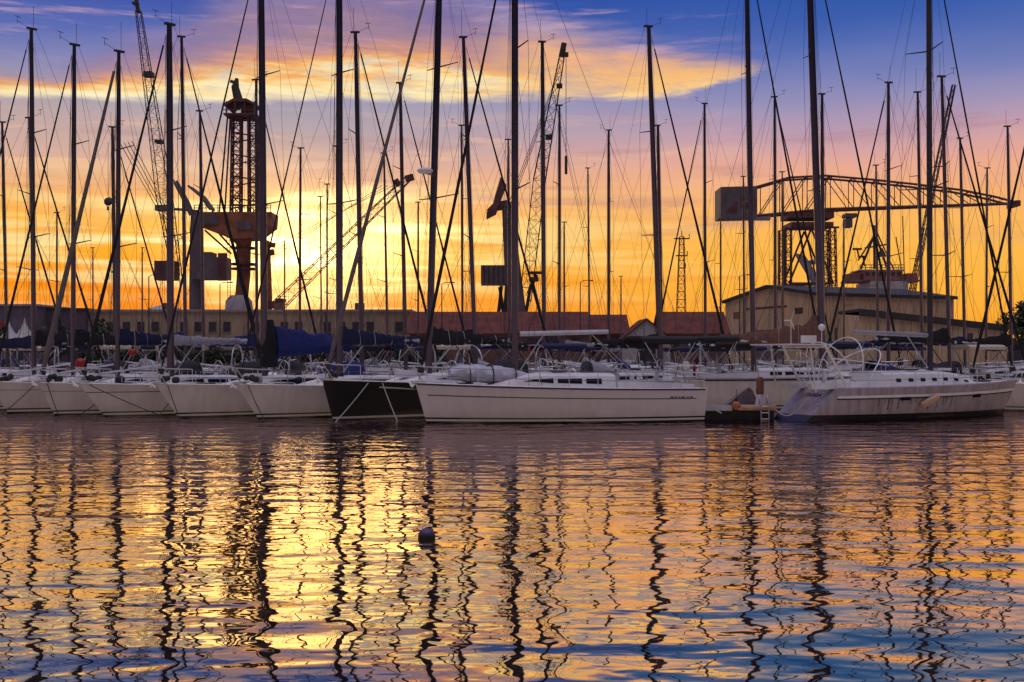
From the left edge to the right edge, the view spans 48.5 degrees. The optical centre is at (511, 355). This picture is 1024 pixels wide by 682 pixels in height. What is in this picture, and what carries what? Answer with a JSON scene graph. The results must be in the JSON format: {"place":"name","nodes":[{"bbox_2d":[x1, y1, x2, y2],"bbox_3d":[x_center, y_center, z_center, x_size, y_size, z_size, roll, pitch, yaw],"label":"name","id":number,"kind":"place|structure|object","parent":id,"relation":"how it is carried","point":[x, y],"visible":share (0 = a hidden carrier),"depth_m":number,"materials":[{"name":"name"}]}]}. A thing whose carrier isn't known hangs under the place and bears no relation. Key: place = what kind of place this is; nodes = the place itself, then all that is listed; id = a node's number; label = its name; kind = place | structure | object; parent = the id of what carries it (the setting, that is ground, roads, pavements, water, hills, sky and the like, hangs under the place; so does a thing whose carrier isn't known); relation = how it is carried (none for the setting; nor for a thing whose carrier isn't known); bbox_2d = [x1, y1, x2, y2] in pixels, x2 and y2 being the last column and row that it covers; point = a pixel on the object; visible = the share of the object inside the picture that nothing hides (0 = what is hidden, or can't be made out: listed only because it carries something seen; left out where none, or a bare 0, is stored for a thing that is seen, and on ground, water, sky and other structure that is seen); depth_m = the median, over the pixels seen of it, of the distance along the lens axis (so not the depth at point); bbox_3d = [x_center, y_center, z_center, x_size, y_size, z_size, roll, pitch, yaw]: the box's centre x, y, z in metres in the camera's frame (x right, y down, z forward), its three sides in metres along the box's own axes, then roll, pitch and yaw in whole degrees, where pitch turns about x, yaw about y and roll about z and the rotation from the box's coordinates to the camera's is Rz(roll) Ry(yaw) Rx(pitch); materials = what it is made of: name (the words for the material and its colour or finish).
{"place":"outdoors","nodes":[
{"label":"outdoors","id":0,"kind":"place"},
{"bbox_2d":[407,312,592,366],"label":"brick warehouse","id":1,"kind":"structure","parent":0,"point":[496,329],"depth_m":141.44,"materials":[{"name":"red brick"}]},
{"bbox_2d":[0,363,1021,371],"bbox_3d":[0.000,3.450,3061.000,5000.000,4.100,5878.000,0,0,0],"label":"quay ground","id":2,"kind":"structure","parent":0,"point":[804,366],"depth_m":171.70,"materials":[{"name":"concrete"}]},
{"bbox_2d":[1,322,29,362],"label":"canopy tent","id":3,"kind":"object","parent":2,"relation":"on","point":[11,333],"visible":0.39,"depth_m":124.76,"materials":[{"name":"fabric"}]},
{"bbox_2d":[4,318,30,358],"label":"canopy tent","id":4,"kind":"object","parent":2,"relation":"on","point":[24,331],"visible":0.31,"depth_m":124.56,"materials":[{"name":"fabric"}]},
{"bbox_2d":[0,304,70,364],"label":"boat shed","id":5,"kind":"object","parent":2,"relation":"on","point":[15,321],"visible":0.11,"depth_m":146.00,"materials":[{"name":"metal"}]},
{"bbox_2d":[42,322,70,359],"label":"tree","id":6,"kind":"object","parent":2,"relation":"on","point":[63,352],"visible":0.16,"depth_m":129.32,"materials":[{"name":"green plant"}]},
{"bbox_2d":[46,308,89,361],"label":"workshop","id":7,"kind":"structure","parent":2,"relation":"on","point":[81,315],"depth_m":149.00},
{"bbox_2d":[89,318,112,363],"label":"tree","id":8,"kind":"object","parent":2,"relation":"on","point":[101,329],"visible":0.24,"depth_m":131.06,"materials":[{"name":"green plant"}]},
{"bbox_2d":[148,274,161,332],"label":"street lamp","id":9,"kind":"object","parent":2,"relation":"on","point":[148,304],"visible":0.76,"depth_m":131.95,"materials":[{"name":"metal"}]},
{"bbox_2d":[104,0,230,308],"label":"harbour crane","id":10,"kind":"object","parent":2,"relation":"on","point":[220,272],"visible":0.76,"depth_m":189.20,"materials":[{"name":"grey paint"}]},
{"bbox_2d":[218,253,226,280],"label":"door","id":11,"kind":"structure","parent":10,"relation":"in","point":[222,264],"depth_m":187.65,"materials":[{"name":"red paint"}]},
{"bbox_2d":[219,282,232,364],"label":"street lamp","id":12,"kind":"object","parent":2,"relation":"on","point":[220,309],"visible":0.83,"depth_m":131.96,"materials":[{"name":"metal"}]},
{"bbox_2d":[88,303,415,365],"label":"harbour office","id":13,"kind":"structure","parent":2,"relation":"on","point":[232,323],"depth_m":150.00,"materials":[{"name":"concrete"}]},
{"bbox_2d":[150,322,159,332],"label":"window","id":14,"kind":"structure","parent":13,"relation":"in","point":[152,331],"depth_m":149.94,"materials":[{"name":"glass"}]},
{"bbox_2d":[194,322,201,332],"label":"window","id":15,"kind":"structure","parent":13,"relation":"in","point":[198,324],"depth_m":149.94,"materials":[{"name":"glass"}]},
{"bbox_2d":[208,322,216,332],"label":"window","id":16,"kind":"structure","parent":13,"relation":"in","point":[212,329],"depth_m":149.94,"materials":[{"name":"glass"}]},
{"bbox_2d":[222,322,230,332],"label":"window","id":17,"kind":"structure","parent":13,"relation":"in","point":[227,327],"depth_m":149.94,"materials":[{"name":"glass"}]},
{"bbox_2d":[394,322,402,332],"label":"window","id":18,"kind":"structure","parent":13,"relation":"in","point":[397,324],"depth_m":149.94,"materials":[{"name":"glass"}]},
{"bbox_2d":[77,347,446,367],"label":"hedge","id":19,"kind":"object","parent":2,"relation":"on","point":[211,357],"visible":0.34,"depth_m":126.66,"materials":[{"name":"green plant"}]},
{"bbox_2d":[194,78,414,308],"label":"tower crane","id":20,"kind":"object","parent":2,"relation":"on","point":[242,231],"visible":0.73,"depth_m":199.11,"materials":[{"name":"red paint"}]},
{"bbox_2d":[481,42,568,311],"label":"harbour crane","id":21,"kind":"object","parent":2,"relation":"on","point":[487,272],"visible":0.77,"depth_m":179.12,"materials":[{"name":"grey paint"}]},
{"bbox_2d":[619,318,669,363],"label":"boathouse","id":22,"kind":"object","parent":2,"relation":"on","point":[626,352],"visible":0.35,"depth_m":138.00,"materials":[{"name":"grey tile"}]},
{"bbox_2d":[638,348,655,363],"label":"door","id":23,"kind":"structure","parent":22,"relation":"in","point":[641,352],"depth_m":137.93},
{"bbox_2d":[674,233,689,311],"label":"radio pylon","id":24,"kind":"object","parent":2,"relation":"on","point":[678,274],"visible":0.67,"depth_m":219.75,"materials":[{"name":"metal"}]},
{"bbox_2d":[654,312,730,363],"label":"tile roof store","id":25,"kind":"structure","parent":2,"relation":"on","point":[682,318],"depth_m":146.08,"materials":[{"name":"brick"}]},
{"bbox_2d":[715,175,1020,286],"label":"hammerhead crane","id":26,"kind":"object","parent":2,"relation":"on","point":[720,198],"visible":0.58,"depth_m":208.24,"materials":[{"name":"grey paint"}]},
{"bbox_2d":[838,309,1007,365],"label":"warehouse annex","id":27,"kind":"object","parent":2,"relation":"on","point":[864,321],"visible":0.39,"depth_m":141.61,"materials":[{"name":"paint"}]},
{"bbox_2d":[842,84,1023,362],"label":"ship","id":28,"kind":"object","parent":2,"relation":"on","point":[869,278],"visible":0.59,"depth_m":204.47,"materials":[{"name":"paint"}]},
{"bbox_2d":[0,410,1023,681],"bbox_3d":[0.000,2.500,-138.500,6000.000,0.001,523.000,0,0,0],"label":"water","id":29,"kind":"structure","parent":0,"point":[176,548],"depth_m":14.57,"materials":[{"name":"liquid"}]},
{"bbox_2d":[0,101,70,370],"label":"sailing yacht","id":30,"kind":"object","parent":29,"relation":"on","point":[5,302],"visible":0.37,"depth_m":69.70,"materials":[{"name":"paint"}]},
{"bbox_2d":[0,109,103,376],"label":"sailing yacht","id":31,"kind":"object","parent":29,"relation":"on","point":[16,343],"visible":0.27,"depth_m":64.56,"materials":[{"name":"paint"}]},
{"bbox_2d":[0,207,110,369],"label":"sailing yacht","id":32,"kind":"object","parent":29,"relation":"on","point":[16,360],"visible":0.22,"depth_m":94.32,"materials":[{"name":"paint"}]},
{"bbox_2d":[23,247,133,368],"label":"sailing yacht","id":33,"kind":"object","parent":29,"relation":"on","point":[92,350],"visible":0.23,"depth_m":118.81,"materials":[{"name":"paint"}]},
{"bbox_2d":[0,5,175,409],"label":"sailing yacht","id":34,"kind":"object","parent":29,"relation":"on","point":[39,337],"visible":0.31,"depth_m":53.28,"materials":[{"name":"paint"}]},
{"bbox_2d":[2,120,183,372],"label":"sailing yacht","id":35,"kind":"object","parent":29,"relation":"on","point":[41,348],"visible":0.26,"depth_m":75.36,"materials":[{"name":"paint"}]},
{"bbox_2d":[0,23,205,412],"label":"sailing yacht","id":36,"kind":"object","parent":29,"relation":"on","point":[32,400],"visible":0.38,"depth_m":50.97,"materials":[{"name":"paint"}]},
{"bbox_2d":[31,37,234,414],"bbox_3d":[-16.222,-5.763,50.358,10.042,17.525,2.908,0,0,-45],"label":"sailing yacht","id":37,"kind":"object","parent":29,"relation":"on","point":[68,398],"visible":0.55,"depth_m":49.03,"materials":[{"name":"paint"}]},
{"bbox_2d":[75,347,84,367],"bbox_3d":[-18.276,0.116,48.200,0.440,0.891,0.429,0,0,0],"label":"ball fender","id":38,"kind":"object","parent":37,"relation":"hanging from","point":[80,362],"visible":0.81,"depth_m":48.05,"materials":[{"name":"red plastic"}]},
{"bbox_2d":[53,29,259,373],"bbox_3d":[-19.138,-7.790,61.613,11.670,21.380,3.208,0,0,-16],"label":"sailing yacht","id":39,"kind":"object","parent":29,"relation":"on","point":[184,208],"visible":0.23,"depth_m":61.90,"materials":[{"name":"paint"}]},
{"bbox_2d":[121,247,194,369],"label":"sailing yacht","id":40,"kind":"object","parent":29,"relation":"on","point":[142,256],"visible":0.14,"depth_m":123.33,"materials":[{"name":"paint"}]},
{"bbox_2d":[99,104,260,371],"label":"sailing yacht","id":41,"kind":"object","parent":29,"relation":"on","point":[200,187],"visible":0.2,"depth_m":72.01,"materials":[{"name":"paint"}]},
{"bbox_2d":[72,2,314,416],"bbox_3d":[-13.460,-6.020,49.503,11.583,18.040,2.908,0,0,-45],"label":"sailing yacht","id":42,"kind":"object","parent":29,"relation":"on","point":[143,394],"visible":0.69,"depth_m":48.20,"materials":[{"name":"paint"}]},
{"bbox_2d":[90,385,166,417],"bbox_3d":[-15.176,1.897,45.421,3.663,1.442,0.036,0,0,9],"label":"mooring rope","id":43,"kind":"object","parent":42,"relation":"attached to","point":[128,402],"visible":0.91,"depth_m":45.43,"materials":[{"name":"fabric"}]},
{"bbox_2d":[138,58,328,374],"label":"sailing yacht","id":44,"kind":"object","parent":29,"relation":"on","point":[147,348],"visible":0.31,"depth_m":66.93,"materials":[{"name":"paint"}]},
{"bbox_2d":[219,241,320,368],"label":"sailing yacht","id":45,"kind":"object","parent":29,"relation":"on","point":[235,350],"visible":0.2,"depth_m":117.14,"materials":[{"name":"paint"}]},
{"bbox_2d":[149,0,407,417],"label":"sailing yacht","id":46,"kind":"object","parent":29,"relation":"on","point":[205,399],"visible":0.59,"depth_m":47.64,"materials":[{"name":"paint"}]},
{"bbox_2d":[259,319,277,366],"bbox_3d":[-10.362,-0.502,48.482,0.870,2.057,0.619,0,0,-45],"label":"mast cover","id":47,"kind":"object","parent":46,"relation":"attached to","point":[269,357],"visible":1,"depth_m":48.26,"materials":[{"name":"black fabric"}]},
{"bbox_2d":[275,326,352,356],"bbox_3d":[-8.781,-0.583,50.064,3.933,1.366,0.704,0,0,-45],"label":"boom tent","id":48,"kind":"object","parent":46,"relation":"on","point":[303,342],"visible":0.75,"depth_m":49.36,"materials":[{"name":"blue fabric"}]},
{"bbox_2d":[241,194,365,370],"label":"sailing yacht","id":49,"kind":"object","parent":29,"relation":"on","point":[320,308],"visible":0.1,"depth_m":94.74,"materials":[{"name":"paint"}]},
{"bbox_2d":[241,146,395,370],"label":"sailing yacht","id":50,"kind":"object","parent":29,"relation":"on","point":[300,229],"visible":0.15,"depth_m":80.87,"materials":[{"name":"paint"}]},
{"bbox_2d":[238,139,398,372],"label":"sailing yacht","id":51,"kind":"object","parent":29,"relation":"on","point":[250,348],"visible":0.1,"depth_m":76.25,"materials":[{"name":"paint"}]},
{"bbox_2d":[226,7,445,374],"bbox_3d":[-8.858,-7.291,57.560,11.451,20.582,3.208,0,0,3],"label":"sailing yacht","id":52,"kind":"object","parent":29,"relation":"on","point":[296,366],"visible":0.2,"depth_m":57.41,"materials":[{"name":"paint"}]},
{"bbox_2d":[278,178,410,369],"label":"sailing yacht","id":53,"kind":"object","parent":29,"relation":"on","point":[370,361],"visible":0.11,"depth_m":90.61,"materials":[{"name":"paint"}]},
{"bbox_2d":[230,0,482,418],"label":"sailing yacht","id":54,"kind":"object","parent":29,"relation":"on","point":[293,400],"visible":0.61,"depth_m":47.30,"materials":[{"name":"paint"}]},
{"bbox_2d":[305,146,443,369],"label":"sailing yacht","id":55,"kind":"object","parent":29,"relation":"on","point":[386,284],"visible":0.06,"depth_m":85.44,"materials":[{"name":"paint"}]},
{"bbox_2d":[295,61,472,374],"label":"sailing yacht","id":56,"kind":"object","parent":29,"relation":"on","point":[403,346],"visible":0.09,"depth_m":69.43,"materials":[{"name":"paint"}]},
{"bbox_2d":[350,196,464,370],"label":"sailing yacht","id":57,"kind":"object","parent":29,"relation":"on","point":[408,344],"visible":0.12,"depth_m":97.39,"materials":[{"name":"paint"}]},
{"bbox_2d":[418,525,434,538],"bbox_3d":[-1.170,2.443,15.600,0.238,0.232,0.238,0,0,0],"label":"mooring buoy","id":58,"kind":"object","parent":29,"relation":"on","point":[426,533],"visible":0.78,"depth_m":15.52,"materials":[{"name":"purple plastic"}]},
{"bbox_2d":[316,0,576,420],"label":"sailing yacht","id":59,"kind":"object","parent":29,"relation":"on","point":[371,401],"visible":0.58,"depth_m":45.97,"materials":[{"name":"paint"}]},
{"bbox_2d":[343,9,559,370],"bbox_3d":[-3.374,-7.825,61.072,12.104,21.451,3.208,0,0,3],"label":"sailing yacht","id":60,"kind":"object","parent":29,"relation":"on","point":[471,273],"visible":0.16,"depth_m":60.92,"materials":[{"name":"paint"}]},
{"bbox_2d":[408,118,555,369],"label":"sailing yacht","id":61,"kind":"object","parent":29,"relation":"on","point":[462,290],"visible":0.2,"depth_m":76.46,"materials":[{"name":"paint"}]},
{"bbox_2d":[411,139,565,369],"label":"sailing yacht","id":62,"kind":"object","parent":29,"relation":"on","point":[417,348],"visible":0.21,"depth_m":81.30,"materials":[{"name":"paint"}]},
{"bbox_2d":[433,18,616,372],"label":"sailing yacht","id":63,"kind":"object","parent":29,"relation":"on","point":[543,220],"visible":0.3,"depth_m":65.38,"materials":[{"name":"paint"}]},
{"bbox_2d":[458,97,622,372],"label":"sailing yacht","id":64,"kind":"object","parent":29,"relation":"on","point":[558,289],"visible":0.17,"depth_m":71.77,"materials":[{"name":"paint"}]},
{"bbox_2d":[408,0,707,422],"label":"sailing yacht","id":65,"kind":"object","parent":29,"relation":"on","point":[575,397],"visible":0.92,"depth_m":42.18,"materials":[{"name":"paint"}]},
{"bbox_2d":[448,364,527,383],"bbox_3d":[-0.828,0.760,42.328,3.033,0.855,1.079,0,0,-12],"label":"inflatable dinghy","id":66,"kind":"object","parent":65,"relation":"on","point":[488,376],"visible":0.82,"depth_m":41.92,"materials":[{"name":"grey rubber"}]},
{"bbox_2d":[524,378,553,382],"bbox_3d":[0.994,0.946,42.029,1.097,0.188,0.077,0,0,-8],"label":"cabin window","id":67,"kind":"structure","parent":65,"relation":"in","point":[551,380],"depth_m":42.03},
{"bbox_2d":[558,379,581,383],"bbox_3d":[2.151,0.964,42.214,0.927,0.193,0.080,0,0,-11],"label":"cabin window","id":68,"kind":"structure","parent":65,"relation":"in","point":[575,381],"depth_m":42.20,"materials":[{"name":"glass"}]},
{"bbox_2d":[518,163,636,366],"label":"sailing yacht","id":69,"kind":"object","parent":29,"relation":"on","point":[589,279],"visible":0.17,"depth_m":105.79,"materials":[{"name":"paint"}]},
{"bbox_2d":[520,219,641,367],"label":"sailing yacht","id":70,"kind":"object","parent":29,"relation":"on","point":[563,318],"visible":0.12,"depth_m":101.09,"materials":[{"name":"paint"}]},
{"bbox_2d":[562,276,652,363],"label":"sailing yacht","id":71,"kind":"object","parent":29,"relation":"on","point":[616,349],"visible":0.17,"depth_m":126.04,"materials":[{"name":"paint"}]},
{"bbox_2d":[556,128,691,372],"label":"sailing yacht","id":72,"kind":"object","parent":29,"relation":"on","point":[609,247],"visible":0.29,"depth_m":93.63,"materials":[{"name":"paint"}]},
{"bbox_2d":[528,18,738,382],"bbox_3d":[6.298,-7.364,57.634,11.273,20.528,3.208,0,0,-16],"label":"sailing yacht","id":73,"kind":"object","parent":29,"relation":"on","point":[589,366],"visible":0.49,"depth_m":57.77,"materials":[{"name":"paint"}]},
{"bbox_2d":[577,113,713,372],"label":"sailing yacht","id":74,"kind":"object","parent":29,"relation":"on","point":[620,363],"visible":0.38,"depth_m":88.89,"materials":[{"name":"paint"}]},
{"bbox_2d":[640,206,762,367],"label":"sailing yacht","id":75,"kind":"object","parent":29,"relation":"on","point":[720,263],"visible":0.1,"depth_m":105.95,"materials":[{"name":"paint"}]},
{"bbox_2d":[647,97,803,372],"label":"sailing yacht","id":76,"kind":"object","parent":29,"relation":"on","point":[713,349],"visible":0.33,"depth_m":84.83,"materials":[{"name":"paint"}]},
{"bbox_2d":[664,176,791,368],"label":"sailing yacht","id":77,"kind":"object","parent":29,"relation":"on","point":[743,298],"visible":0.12,"depth_m":98.73,"materials":[{"name":"paint"}]},
{"bbox_2d":[640,0,827,376],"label":"sailing yacht","id":78,"kind":"object","parent":29,"relation":"on","point":[750,169],"visible":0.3,"depth_m":62.40,"materials":[{"name":"paint"}]},
{"bbox_2d":[704,395,775,419],"bbox_3d":[8.830,2.188,44.868,2.806,1.324,1.964,0,0,0],"label":"pontoon","id":79,"kind":"object","parent":29,"relation":"on","point":[754,412],"visible":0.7,"depth_m":44.25,"materials":[{"name":"plastic"}]},
{"bbox_2d":[732,389,740,409],"bbox_3d":[8.672,1.718,44.000,0.340,0.791,0.331,0,0,0],"label":"ball fender","id":80,"kind":"object","parent":79,"relation":"hanging from","point":[736,405],"visible":1,"depth_m":43.90,"materials":[{"name":"orange plastic"}]},
{"bbox_2d":[724,387,755,404],"bbox_3d":[9.062,1.596,45.000,1.250,0.688,0.700,0,0,0],"label":"tarpaulin","id":81,"kind":"object","parent":79,"relation":"on","point":[745,396],"visible":0.86,"depth_m":44.65,"materials":[{"name":"fabric"}]},
{"bbox_2d":[754,377,765,404],"bbox_3d":[9.719,1.400,44.600,0.418,1.100,0.440,0,0,0],"label":"power pedestal","id":82,"kind":"object","parent":79,"relation":"on","point":[760,386],"visible":0.96,"depth_m":44.48,"materials":[{"name":"brown plastic"}]},
{"bbox_2d":[675,90,835,374],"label":"sailing yacht","id":83,"kind":"object","parent":29,"relation":"on","point":[774,205],"visible":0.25,"depth_m":79.48,"materials":[{"name":"paint"}]},
{"bbox_2d":[707,166,831,367],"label":"sailing yacht","id":84,"kind":"object","parent":29,"relation":"on","point":[782,307],"visible":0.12,"depth_m":93.31,"materials":[{"name":"paint"}]},
{"bbox_2d":[673,0,908,409],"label":"sailing yacht","id":85,"kind":"object","parent":29,"relation":"on","point":[720,385],"visible":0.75,"depth_m":53.19,"materials":[{"name":"paint"}]},
{"bbox_2d":[722,73,876,370],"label":"sailing yacht","id":86,"kind":"object","parent":29,"relation":"on","point":[822,134],"visible":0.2,"depth_m":74.89,"materials":[{"name":"paint"}]},
{"bbox_2d":[795,159,919,371],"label":"sailing yacht","id":87,"kind":"object","parent":29,"relation":"on","point":[877,297],"visible":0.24,"depth_m":88.75,"materials":[{"name":"paint"}]},
{"bbox_2d":[798,212,917,364],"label":"sailing yacht","id":88,"kind":"object","parent":29,"relation":"on","point":[843,248],"visible":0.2,"depth_m":100.09,"materials":[{"name":"paint"}]},
{"bbox_2d":[750,0,1021,421],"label":"sailing yacht","id":89,"kind":"object","parent":29,"relation":"on","point":[861,395],"visible":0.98,"depth_m":45.13,"materials":[{"name":"paint"}]},
{"bbox_2d":[920,394,949,407],"bbox_3d":[16.494,1.788,44.406,1.176,0.441,0.280,-28,0,0],"label":"sausage fender","id":90,"kind":"object","parent":89,"relation":"on","point":[934,398],"visible":1,"depth_m":44.29,"materials":[{"name":"plastic"}]},
{"bbox_2d":[812,89,993,374],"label":"sailing yacht","id":91,"kind":"object","parent":29,"relation":"on","point":[921,290],"visible":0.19,"depth_m":70.44,"materials":[{"name":"paint"}]},
{"bbox_2d":[817,74,1007,377],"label":"sailing yacht","id":92,"kind":"object","parent":29,"relation":"on","point":[888,268],"visible":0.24,"depth_m":65.40,"materials":[{"name":"paint"}]},
{"bbox_2d":[812,68,1023,381],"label":"sailing yacht","id":93,"kind":"object","parent":29,"relation":"on","point":[944,334],"visible":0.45,"depth_m":57.88,"materials":[{"name":"paint"}]},
{"bbox_2d":[880,132,1009,367],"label":"sailing yacht","id":94,"kind":"object","parent":29,"relation":"on","point":[963,337],"visible":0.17,"depth_m":79.94,"materials":[{"name":"paint"}]},
{"bbox_2d":[907,119,1023,377],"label":"sailing yacht","id":95,"kind":"object","parent":29,"relation":"on","point":[998,340],"visible":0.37,"depth_m":73.72,"materials":[{"name":"paint"}]},
{"bbox_2d":[933,150,1023,369],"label":"sailing yacht","id":96,"kind":"object","parent":29,"relation":"on","point":[986,286],"visible":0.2,"depth_m":90.30,"materials":[{"name":"paint"}]},
{"bbox_2d":[965,147,1023,410],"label":"sailing yacht","id":97,"kind":"object","parent":29,"relation":"on","point":[1015,401],"visible":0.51,"depth_m":51.69,"materials":[{"name":"paint"}]},
{"bbox_2d":[986,166,1023,367],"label":"sailing yacht","id":98,"kind":"object","parent":29,"relation":"on","point":[1018,362],"visible":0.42,"depth_m":84.38,"materials":[{"name":"paint"}]},
{"bbox_2d":[0,0,1023,337],"label":"sky","id":99,"kind":"structure","parent":0,"point":[605,36],"materials":[{"name":"orange"}]},
{"bbox_2d":[590,315,629,361],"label":"tiled house","id":100,"kind":"structure","parent":0,"point":[601,337],"depth_m":144.13,"materials":[{"name":"brick"}]},
{"bbox_2d":[722,285,957,364],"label":"warehouse","id":101,"kind":"structure","parent":0,"point":[795,297],"depth_m":156.94,"materials":[{"name":"metal"}]},
{"bbox_2d":[756,330,781,364],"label":"door","id":102,"kind":"structure","parent":101,"relation":"in","point":[779,353],"depth_m":161.33,"materials":[{"name":"grey paint"}]},
{"bbox_2d":[995,300,1023,345],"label":"tree","id":103,"kind":"object","parent":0,"point":[1019,319],"visible":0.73,"depth_m":117.24,"materials":[{"name":"green plant"}]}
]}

